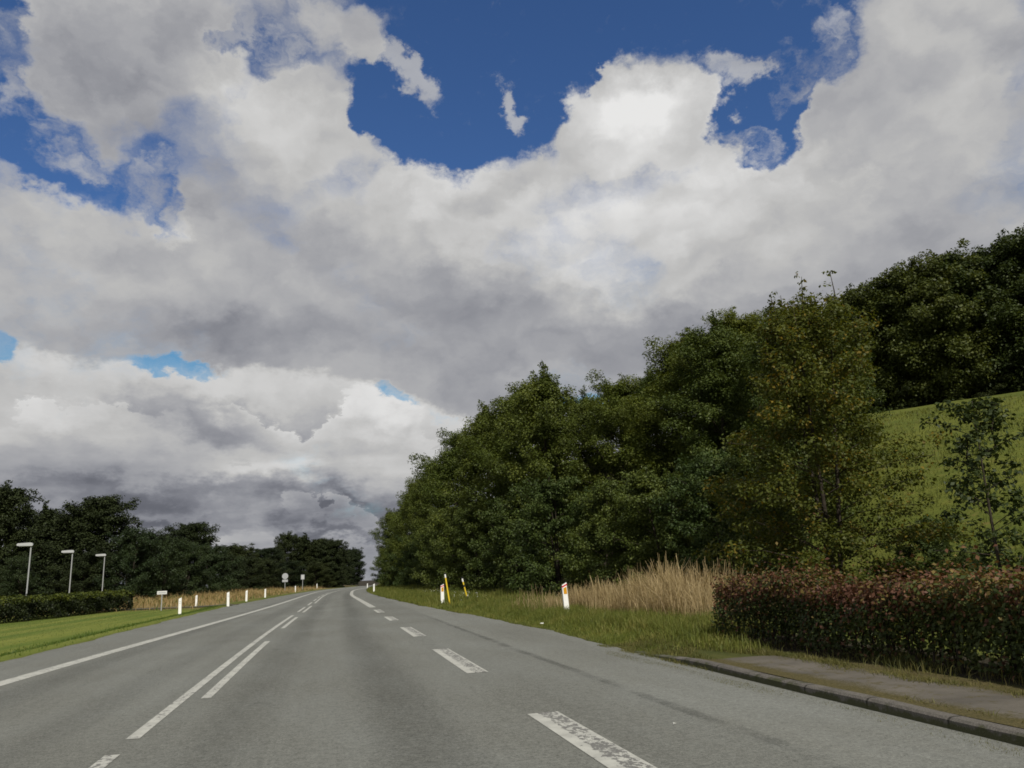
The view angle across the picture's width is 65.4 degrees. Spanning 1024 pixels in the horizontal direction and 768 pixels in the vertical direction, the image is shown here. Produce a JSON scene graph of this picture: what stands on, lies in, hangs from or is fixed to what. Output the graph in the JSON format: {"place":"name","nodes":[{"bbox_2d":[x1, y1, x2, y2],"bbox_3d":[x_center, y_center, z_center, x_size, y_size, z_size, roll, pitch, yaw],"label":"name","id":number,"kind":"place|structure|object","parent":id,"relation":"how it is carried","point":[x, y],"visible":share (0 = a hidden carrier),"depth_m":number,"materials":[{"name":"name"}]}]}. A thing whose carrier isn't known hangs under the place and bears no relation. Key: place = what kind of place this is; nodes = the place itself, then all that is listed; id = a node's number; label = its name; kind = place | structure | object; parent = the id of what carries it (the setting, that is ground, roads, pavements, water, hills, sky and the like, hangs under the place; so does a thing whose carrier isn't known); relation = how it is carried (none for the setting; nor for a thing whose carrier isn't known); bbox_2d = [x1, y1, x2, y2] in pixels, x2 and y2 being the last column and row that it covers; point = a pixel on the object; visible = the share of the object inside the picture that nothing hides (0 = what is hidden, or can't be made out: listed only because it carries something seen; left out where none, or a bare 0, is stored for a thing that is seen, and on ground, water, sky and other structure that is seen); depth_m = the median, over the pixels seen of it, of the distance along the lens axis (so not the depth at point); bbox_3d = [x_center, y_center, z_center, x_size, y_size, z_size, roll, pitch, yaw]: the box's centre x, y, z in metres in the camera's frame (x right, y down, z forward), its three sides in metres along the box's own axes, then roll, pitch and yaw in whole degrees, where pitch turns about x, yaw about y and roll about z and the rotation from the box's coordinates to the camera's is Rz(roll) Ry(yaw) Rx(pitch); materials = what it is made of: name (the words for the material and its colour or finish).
{"place":"outdoors","nodes":[
{"label":"outdoors","id":0,"kind":"place"},
{"bbox_2d":[0,608,210,657],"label":"mown grass","id":1,"kind":"structure","parent":0,"point":[3,632],"depth_m":33.31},
{"bbox_2d":[1,588,312,657],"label":"lawn grass","id":2,"kind":"structure","parent":0,"point":[101,631],"depth_m":33.64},
{"bbox_2d":[14,584,324,616],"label":"field grass","id":3,"kind":"structure","parent":0,"point":[203,600],"depth_m":71.48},
{"bbox_2d":[103,604,237,610],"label":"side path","id":4,"kind":"structure","parent":0,"point":[177,607],"depth_m":52.98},
{"bbox_2d":[282,573,287,581],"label":"road sign","id":5,"kind":"object","parent":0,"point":[284,575],"visible":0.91,"depth_m":121.82,"materials":[{"name":"metal"}]},
{"bbox_2d":[0,585,1023,767],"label":"road","id":6,"kind":"structure","parent":0,"point":[339,678],"depth_m":8.37,"materials":[{"name":"asphalt"}]},
{"bbox_2d":[89,754,119,767],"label":"line","id":7,"kind":"object","parent":6,"relation":"on","point":[104,761],"visible":1,"depth_m":6.26,"materials":[{"name":"white paint"}]},
{"bbox_2d":[0,585,370,685],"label":"edge line","id":8,"kind":"object","parent":6,"relation":"on","point":[22,677],"visible":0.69,"depth_m":17.16,"materials":[{"name":"white paint"}]},
{"bbox_2d":[126,615,293,738],"bbox_3d":[-6.345,6.450,20.308,0.197,0.001,27.707,0,-14,-12],"label":"line","id":9,"kind":"object","parent":6,"relation":"on","point":[150,724],"visible":0.99,"depth_m":9.92,"materials":[{"name":"white paint"}]},
{"bbox_2d":[202,641,269,697],"bbox_3d":[-4.730,4.923,14.198,0.129,0.001,9.703,1,-14,-13],"label":"line","id":10,"kind":"object","parent":6,"relation":"on","point":[220,684],"visible":1,"depth_m":12.06,"materials":[{"name":"white paint"}]},
{"bbox_2d":[282,617,297,627],"bbox_3d":[-7.700,8.277,27.728,0.124,0.001,7.806,0,-14,-12],"label":"line","id":11,"kind":"object","parent":6,"relation":"on","point":[288,623],"visible":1,"depth_m":27.34,"materials":[{"name":"white paint"}]},
{"bbox_2d":[350,587,374,606],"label":"edge line","id":12,"kind":"object","parent":6,"relation":"on","point":[361,600],"visible":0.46,"depth_m":53.60,"materials":[{"name":"white paint"}]},
{"bbox_2d":[385,616,397,620],"bbox_3d":[-4.123,7.990,27.179,0.300,0.001,3.004,1,-14,-13],"label":"edge line","id":13,"kind":"object","parent":6,"relation":"on","point":[390,618],"visible":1,"depth_m":27.10,"materials":[{"name":"paint"}]},
{"bbox_2d":[400,627,425,636],"bbox_3d":[-2.525,6.237,20.116,0.300,0.001,3.905,1,-14,-13],"label":"edge line","id":14,"kind":"object","parent":6,"relation":"on","point":[413,632],"visible":1,"depth_m":19.95,"materials":[{"name":"paint"}]},
{"bbox_2d":[432,648,487,672],"bbox_3d":[-0.902,4.443,12.884,0.300,0.001,4.055,1,-14,-13],"label":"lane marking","id":15,"kind":"object","parent":6,"relation":"on","point":[461,662],"visible":1,"depth_m":12.46,"materials":[{"name":"paint"}]},
{"bbox_2d":[528,711,656,767],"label":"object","id":16,"kind":"object","parent":6,"relation":"on","point":[603,750],"visible":1,"depth_m":6.17,"materials":[{"name":"paint"}]},
{"bbox_2d":[634,651,1023,746],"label":"kerb","id":17,"kind":"structure","parent":6,"relation":"on","point":[992,730],"depth_m":6.97,"materials":[{"name":"concrete"}]},
{"bbox_2d":[0,391,1023,728],"bbox_3d":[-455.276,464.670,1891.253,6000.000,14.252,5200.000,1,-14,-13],"label":"ground","id":18,"kind":"structure","parent":0,"point":[164,611],"depth_m":31.58,"materials":[{"name":"plant"}]},
{"bbox_2d":[17,542,33,617],"bbox_3d":[-25.799,10.621,41.899,0.750,4.480,0.240,3,-14,-21],"label":"street lamp","id":19,"kind":"object","parent":18,"relation":"on","point":[30,544],"visible":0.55,"depth_m":42.24,"materials":[{"name":"metal"}]},
{"bbox_2d":[0,553,54,595],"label":"shrub","id":20,"kind":"object","parent":18,"relation":"on","point":[21,562],"visible":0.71,"depth_m":65.92,"materials":[{"name":"green plant"}]},
{"bbox_2d":[0,480,58,595],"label":"woodland tree","id":21,"kind":"object","parent":18,"relation":"on","point":[14,515],"visible":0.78,"depth_m":76.27,"materials":[{"name":"green plant"}]},
{"bbox_2d":[18,500,64,594],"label":"spruce tree","id":22,"kind":"object","parent":18,"relation":"on","point":[46,516],"visible":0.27,"depth_m":88.32,"materials":[{"name":"green plant"}]},
{"bbox_2d":[20,509,79,592],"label":"woodland tree","id":23,"kind":"object","parent":18,"relation":"on","point":[38,520],"visible":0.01,"depth_m":95.41,"materials":[{"name":"green plant"}]},
{"bbox_2d":[0,589,134,622],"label":"clipped hedge","id":24,"kind":"object","parent":18,"relation":"on","point":[27,606],"visible":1,"depth_m":43.26,"materials":[{"name":"green plant"}]},
{"bbox_2d":[61,550,73,592],"bbox_3d":[-29.701,13.325,52.986,0.750,4.480,0.240,3,-14,-21],"label":"street lamp","id":25,"kind":"object","parent":18,"relation":"on","point":[68,551],"visible":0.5,"depth_m":53.32,"materials":[{"name":"metal"}]},
{"bbox_2d":[45,547,127,594],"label":"shrub","id":26,"kind":"object","parent":18,"relation":"on","point":[86,566],"visible":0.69,"depth_m":70.41,"materials":[{"name":"green plant"}]},
{"bbox_2d":[40,494,142,592],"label":"woodland tree","id":27,"kind":"object","parent":18,"relation":"on","point":[93,522],"visible":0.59,"depth_m":84.38,"materials":[{"name":"green plant"}]},
{"bbox_2d":[96,554,105,590],"bbox_3d":[-32.794,15.767,63.275,0.750,4.480,0.240,3,-14,-21],"label":"street lamp","id":28,"kind":"object","parent":18,"relation":"on","point":[104,555],"visible":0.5,"depth_m":63.60,"materials":[{"name":"metal"}]},
{"bbox_2d":[85,526,173,599],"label":"shrub","id":29,"kind":"object","parent":18,"relation":"on","point":[128,539],"visible":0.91,"depth_m":72.06,"materials":[{"name":"green plant"}]},
{"bbox_2d":[121,529,183,593],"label":"woodland tree","id":30,"kind":"object","parent":18,"relation":"on","point":[163,538],"visible":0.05,"depth_m":94.33,"materials":[{"name":"green plant"}]},
{"bbox_2d":[157,591,166,610],"bbox_3d":[-21.399,13.390,48.678,0.560,1.460,0.088,1,-14,-13],"label":"road sign","id":31,"kind":"object","parent":18,"relation":"on","point":[161,592],"visible":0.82,"depth_m":48.76,"materials":[{"name":"metal"}]},
{"bbox_2d":[135,536,201,598],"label":"shrub","id":32,"kind":"object","parent":18,"relation":"on","point":[176,546],"visible":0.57,"depth_m":76.44,"materials":[{"name":"green plant"}]},
{"bbox_2d":[178,597,181,613],"bbox_3d":[-18.581,12.527,44.625,0.157,1.121,0.110,0,-12,-14],"label":"verge post","id":33,"kind":"object","parent":18,"relation":"on","point":[180,606],"visible":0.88,"depth_m":44.61,"materials":[{"name":"white plastic"}]},
{"bbox_2d":[155,541,221,595],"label":"shrub","id":34,"kind":"object","parent":18,"relation":"on","point":[196,567],"visible":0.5,"depth_m":85.53,"materials":[{"name":"green plant"}]},
{"bbox_2d":[157,522,219,592],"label":"woodland tree","id":35,"kind":"object","parent":18,"relation":"on","point":[194,532],"visible":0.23,"depth_m":109.97,"materials":[{"name":"green plant"}]},
{"bbox_2d":[181,542,245,593],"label":"shrub","id":36,"kind":"object","parent":18,"relation":"on","point":[220,564],"visible":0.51,"depth_m":97.50,"materials":[{"name":"green plant"}]},
{"bbox_2d":[208,553,258,591],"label":"shrub","id":37,"kind":"object","parent":18,"relation":"on","point":[236,567],"visible":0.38,"depth_m":112.26,"materials":[{"name":"green plant"}]},
{"bbox_2d":[215,543,258,587],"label":"woodland tree","id":38,"kind":"object","parent":18,"relation":"on","point":[237,550],"visible":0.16,"depth_m":138.77,"materials":[{"name":"green plant"}]},
{"bbox_2d":[232,557,268,589],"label":"shrub","id":39,"kind":"object","parent":18,"relation":"on","point":[256,582],"visible":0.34,"depth_m":125.78,"materials":[{"name":"green plant"}]},
{"bbox_2d":[252,547,286,588],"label":"woodland tree","id":40,"kind":"object","parent":18,"relation":"on","point":[264,553],"visible":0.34,"depth_m":151.15,"materials":[{"name":"green plant"}]},
{"bbox_2d":[251,557,291,588],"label":"shrub","id":41,"kind":"object","parent":18,"relation":"on","point":[274,571],"visible":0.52,"depth_m":141.07,"materials":[{"name":"green plant"}]},
{"bbox_2d":[273,531,306,586],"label":"woodland tree","id":42,"kind":"object","parent":18,"relation":"on","point":[287,543],"visible":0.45,"depth_m":176.89,"materials":[{"name":"green plant"}]},
{"bbox_2d":[278,559,306,588],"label":"shrub","id":43,"kind":"object","parent":18,"relation":"on","point":[296,581],"visible":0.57,"depth_m":160.81,"materials":[{"name":"green plant"}]},
{"bbox_2d":[292,532,328,587],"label":"spruce tree","id":44,"kind":"object","parent":18,"relation":"on","point":[305,541],"visible":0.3,"depth_m":180.93,"materials":[{"name":"green plant"}]},
{"bbox_2d":[300,537,334,585],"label":"woodland tree","id":45,"kind":"object","parent":18,"relation":"on","point":[312,551],"visible":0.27,"depth_m":179.12,"materials":[{"name":"green plant"}]},
{"bbox_2d":[301,561,337,587],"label":"shrub","id":46,"kind":"object","parent":18,"relation":"on","point":[315,567],"visible":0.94,"depth_m":167.18,"materials":[{"name":"green plant"}]},
{"bbox_2d":[312,538,354,586],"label":"woodland tree","id":47,"kind":"object","parent":18,"relation":"on","point":[338,553],"visible":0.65,"depth_m":176.60,"materials":[{"name":"green plant"}]},
{"bbox_2d":[318,565,352,587],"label":"shrub","id":48,"kind":"object","parent":18,"relation":"on","point":[338,570],"visible":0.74,"depth_m":172.33,"materials":[{"name":"green plant"}]},
{"bbox_2d":[340,549,355,584],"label":"woodland tree","id":49,"kind":"object","parent":18,"relation":"on","point":[348,562],"visible":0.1,"depth_m":188.85,"materials":[{"name":"green plant"}]},
{"bbox_2d":[347,547,366,584],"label":"woodland tree","id":50,"kind":"object","parent":18,"relation":"on","point":[359,566],"visible":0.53,"depth_m":209.56,"materials":[{"name":"green plant"}]},
{"bbox_2d":[369,556,389,584],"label":"shrub","id":51,"kind":"object","parent":18,"relation":"on","point":[377,577],"visible":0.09,"depth_m":123.07,"materials":[{"name":"green plant"}]},
{"bbox_2d":[368,508,407,585],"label":"alder tree","id":52,"kind":"object","parent":18,"relation":"on","point":[386,532],"visible":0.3,"depth_m":114.53,"materials":[{"name":"green plant"}]},
{"bbox_2d":[375,544,412,585],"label":"shrub","id":53,"kind":"object","parent":18,"relation":"on","point":[389,582],"visible":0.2,"depth_m":103.96,"materials":[{"name":"green plant"}]},
{"bbox_2d":[384,499,415,581],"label":"alder tree","id":54,"kind":"object","parent":18,"relation":"on","point":[397,511],"visible":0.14,"depth_m":103.42,"materials":[{"name":"green plant"}]},
{"bbox_2d":[385,476,429,569],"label":"willow tree","id":55,"kind":"object","parent":18,"relation":"on","point":[397,547],"visible":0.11,"depth_m":93.03,"materials":[{"name":"green plant"}]},
{"bbox_2d":[388,530,429,585],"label":"shrub","id":56,"kind":"object","parent":18,"relation":"on","point":[406,560],"visible":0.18,"depth_m":85.54,"materials":[{"name":"green plant"}]},
{"bbox_2d":[398,529,442,585],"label":"shrub","id":57,"kind":"object","parent":18,"relation":"on","point":[415,561],"visible":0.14,"depth_m":72.73,"materials":[{"name":"green plant"}]},
{"bbox_2d":[395,457,460,576],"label":"alder tree","id":58,"kind":"object","parent":18,"relation":"on","point":[418,503],"visible":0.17,"depth_m":80.23,"materials":[{"name":"green plant"}]},
{"bbox_2d":[440,584,443,602],"bbox_3d":[-3.287,10.014,37.609,0.161,1.121,0.111,1,-13,-13],"label":"verge post","id":59,"kind":"object","parent":18,"relation":"on","point":[442,591],"visible":0.79,"depth_m":37.60,"materials":[{"name":"white plastic"}]},
{"bbox_2d":[411,507,474,588],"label":"shrub","id":60,"kind":"object","parent":18,"relation":"on","point":[433,529],"visible":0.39,"depth_m":61.59,"materials":[{"name":"green plant"}]},
{"bbox_2d":[444,573,449,603],"bbox_3d":[-2.912,9.376,36.098,0.074,1.650,0.074,-8,-10,-15],"label":"marker stake","id":61,"kind":"object","parent":18,"relation":"on","point":[447,587],"visible":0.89,"depth_m":36.10,"materials":[{"name":"yellow paint"}]},
{"bbox_2d":[408,427,490,564],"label":"willow tree","id":62,"kind":"object","parent":18,"relation":"on","point":[449,467],"visible":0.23,"depth_m":66.93,"materials":[{"name":"green plant"}]},
{"bbox_2d":[427,399,522,576],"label":"alder tree","id":63,"kind":"object","parent":18,"relation":"on","point":[475,476],"visible":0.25,"depth_m":57.41,"materials":[{"name":"green plant"}]},
{"bbox_2d":[429,502,524,592],"bbox_3d":[-2.271,10.825,52.187,6.080,6.183,5.272,3,-14,-20],"label":"shrub","id":64,"kind":"object","parent":18,"relation":"on","point":[466,518],"visible":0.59,"depth_m":51.51,"materials":[{"name":"green plant"}]},
{"bbox_2d":[464,494,553,590],"bbox_3d":[0.105,9.135,44.993,5.800,5.897,5.758,-2,-13,-4],"label":"shrub","id":65,"kind":"object","parent":18,"relation":"on","point":[499,534],"visible":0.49,"depth_m":44.36,"materials":[{"name":"green plant"}]},
{"bbox_2d":[462,381,561,568],"bbox_3d":[0.751,6.194,51.691,8.726,12.854,8.078,6,-16,-31],"label":"willow tree","id":66,"kind":"object","parent":18,"relation":"on","point":[498,450],"visible":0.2,"depth_m":50.64,"materials":[{"name":"green plant"}]},
{"bbox_2d":[490,359,604,581],"bbox_3d":[2.320,5.008,45.869,6.768,13.022,7.093,-4,-13,5],"label":"alder tree","id":67,"kind":"object","parent":18,"relation":"on","point":[542,398],"visible":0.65,"depth_m":45.11,"materials":[{"name":"green plant"}]},
{"bbox_2d":[492,472,602,595],"bbox_3d":[1.748,7.411,38.848,5.272,6.183,6.080,-6,-14,15],"label":"shrub","id":68,"kind":"object","parent":18,"relation":"on","point":[546,495],"visible":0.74,"depth_m":38.28,"materials":[{"name":"green plant"}]},
{"bbox_2d":[561,583,568,608],"bbox_3d":[1.628,6.588,24.194,0.157,1.098,0.109,-3,-12,-14],"label":"verge post","id":69,"kind":"object","parent":18,"relation":"on","point":[565,595],"visible":0.79,"depth_m":24.18,"materials":[{"name":"white plastic"}]},
{"bbox_2d":[543,385,620,550],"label":"alder tree","id":70,"kind":"object","parent":18,"relation":"on","point":[585,457],"visible":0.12,"depth_m":48.44,"materials":[{"name":"green plant"}]},
{"bbox_2d":[552,478,663,590],"bbox_3d":[4.343,6.625,34.295,5.362,5.217,5.401,-3,-13,2],"label":"shrub","id":71,"kind":"object","parent":18,"relation":"on","point":[600,504],"visible":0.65,"depth_m":33.88,"materials":[{"name":"green plant"}]},
{"bbox_2d":[560,368,670,550],"bbox_3d":[5.910,4.215,43.838,6.250,10.283,6.810,-5,-14,10],"label":"willow tree","id":72,"kind":"object","parent":18,"relation":"on","point":[609,413],"visible":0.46,"depth_m":43.36,"materials":[{"name":"green plant"}]},
{"bbox_2d":[607,365,683,482],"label":"alder tree","id":73,"kind":"object","parent":18,"relation":"on","point":[639,390],"visible":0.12,"depth_m":48.65,"materials":[{"name":"green plant"}]},
{"bbox_2d":[510,553,790,616],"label":"dry grass","id":74,"kind":"structure","parent":18,"relation":"on","point":[681,593],"depth_m":20.27,"materials":[{"name":"plant"}]},
{"bbox_2d":[594,464,728,589],"bbox_3d":[5.912,5.721,31.083,5.452,5.267,4.728,-9,-15,24],"label":"shrub","id":75,"kind":"object","parent":18,"relation":"on","point":[646,487],"visible":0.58,"depth_m":30.56,"materials":[{"name":"green plant"}]},
{"bbox_2d":[366,583,969,654],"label":"verge grass","id":76,"kind":"structure","parent":18,"relation":"on","point":[621,622],"depth_m":18.92,"materials":[{"name":"plant"}]},
{"bbox_2d":[615,327,752,512],"bbox_3d":[9.311,2.186,41.794,7.739,10.926,7.165,-6,-14,14],"label":"willow tree","id":77,"kind":"object","parent":18,"relation":"on","point":[667,362],"visible":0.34,"depth_m":41.47,"materials":[{"name":"green plant"}]},
{"bbox_2d":[653,309,776,531],"bbox_3d":[9.576,1.885,37.260,5.937,11.082,7.442,-13,-17,37],"label":"alder tree","id":78,"kind":"object","parent":18,"relation":"on","point":[714,374],"visible":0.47,"depth_m":37.21,"materials":[{"name":"green plant"}]},
{"bbox_2d":[649,448,791,581],"bbox_3d":[7.462,4.845,28.476,5.362,5.217,5.401,5,-15,-28],"label":"shrub","id":79,"kind":"object","parent":18,"relation":"on","point":[699,468],"visible":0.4,"depth_m":28.17,"materials":[{"name":"green plant"}]},
{"bbox_2d":[676,306,798,449],"bbox_3d":[12.883,0.724,44.455,8.108,10.712,7.440,-12,-16,35],"label":"willow tree","id":80,"kind":"object","parent":18,"relation":"on","point":[743,325],"visible":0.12,"depth_m":44.47,"materials":[{"name":"green plant"}]},
{"bbox_2d":[686,444,852,581],"bbox_3d":[8.268,4.322,24.944,4.070,5.038,4.694,5,-15,-29],"label":"shrub","id":81,"kind":"object","parent":18,"relation":"on","point":[742,467],"visible":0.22,"depth_m":24.78,"materials":[{"name":"green plant"}]},
{"bbox_2d":[726,301,870,527],"bbox_3d":[11.800,1.488,33.915,5.606,10.292,5.349,-12,-17,36],"label":"alder tree","id":82,"kind":"object","parent":18,"relation":"on","point":[754,399],"visible":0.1,"depth_m":33.79,"materials":[{"name":"green plant"}]},
{"bbox_2d":[598,631,1023,756],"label":"kerb grass","id":83,"kind":"structure","parent":18,"relation":"on","point":[771,652],"depth_m":9.66,"materials":[{"name":"plant"}]},
{"bbox_2d":[778,311,892,463],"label":"alder tree","id":84,"kind":"object","parent":18,"relation":"on","point":[871,395],"visible":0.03,"depth_m":41.74,"materials":[{"name":"green plant"}]},
{"bbox_2d":[692,270,989,587],"bbox_3d":[7.804,1.584,20.845,7.260,8.890,5.285,-9,-15,25],"label":"birch tree","id":85,"kind":"object","parent":18,"relation":"on","point":[807,355],"visible":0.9,"depth_m":20.08,"materials":[{"name":"green plant"}]},
{"bbox_2d":[704,654,1023,728],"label":"footpath","id":86,"kind":"structure","parent":18,"relation":"on","point":[991,699],"depth_m":7.66,"materials":[{"name":"asphalt"}]},
{"bbox_2d":[818,280,911,413],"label":"woodland tree","id":87,"kind":"object","parent":18,"relation":"on","point":[850,296],"visible":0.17,"depth_m":77.75,"materials":[{"name":"green plant"}]},
{"bbox_2d":[710,513,1023,679],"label":"beech hedge","id":88,"kind":"object","parent":18,"relation":"on","point":[955,596],"visible":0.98,"depth_m":9.44,"materials":[{"name":"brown plant"}]},
{"bbox_2d":[713,394,1023,642],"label":"pasture grass","id":89,"kind":"structure","parent":18,"relation":"on","point":[934,415],"depth_m":36.69,"materials":[{"name":"plant"}]},
{"bbox_2d":[850,380,922,411],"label":"shrub","id":90,"kind":"object","parent":18,"relation":"on","point":[881,403],"visible":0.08,"depth_m":76.32,"materials":[{"name":"green plant"}]},
{"bbox_2d":[852,263,968,410],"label":"woodland tree","id":91,"kind":"object","parent":18,"relation":"on","point":[895,364],"visible":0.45,"depth_m":75.82,"materials":[{"name":"green plant"}]},
{"bbox_2d":[886,369,951,409],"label":"shrub","id":92,"kind":"object","parent":18,"relation":"on","point":[907,387],"visible":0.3,"depth_m":74.20,"materials":[{"name":"green plant"}]},
{"bbox_2d":[874,513,987,584],"bbox_3d":[10.667,4.381,20.335,2.590,2.176,2.246,-2,-13,-1],"label":"shrub","id":93,"kind":"object","parent":18,"relation":"on","point":[907,552],"visible":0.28,"depth_m":20.14,"materials":[{"name":"green plant"}]},
{"bbox_2d":[881,238,1001,405],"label":"woodland tree","id":94,"kind":"object","parent":18,"relation":"on","point":[976,352],"visible":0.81,"depth_m":72.49,"materials":[{"name":"green plant"}]},
{"bbox_2d":[906,247,1023,398],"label":"woodland tree","id":95,"kind":"object","parent":18,"relation":"on","point":[987,263],"visible":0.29,"depth_m":72.55,"materials":[{"name":"green plant"}]},
{"bbox_2d":[944,551,986,575],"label":"shrub","id":96,"kind":"object","parent":18,"relation":"on","point":[961,560],"visible":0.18,"depth_m":18.22,"materials":[{"name":"green plant"}]},
{"bbox_2d":[918,396,1023,611],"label":"young maple tree","id":97,"kind":"object","parent":18,"relation":"on","point":[977,434],"visible":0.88,"depth_m":16.71,"materials":[{"name":"green plant"}]},
{"bbox_2d":[949,359,1016,398],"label":"shrub","id":98,"kind":"object","parent":18,"relation":"on","point":[997,388],"visible":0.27,"depth_m":70.36,"materials":[{"name":"green plant"}]},
{"bbox_2d":[949,225,1023,393],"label":"woodland tree","id":99,"kind":"object","parent":18,"relation":"on","point":[1007,266],"visible":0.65,"depth_m":71.42,"materials":[{"name":"green plant"}]},
{"bbox_2d":[976,355,1023,394],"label":"shrub","id":100,"kind":"object","parent":18,"relation":"on","point":[1010,363],"visible":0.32,"depth_m":70.20,"materials":[{"name":"green plant"}]},
{"bbox_2d":[979,229,1023,381],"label":"woodland tree","id":101,"kind":"object","parent":18,"relation":"on","point":[1021,252],"visible":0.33,"depth_m":71.70,"materials":[{"name":"green plant"}]},
{"bbox_2d":[0,0,1023,585],"label":"sky","id":102,"kind":"structure","parent":0,"point":[256,256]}
]}

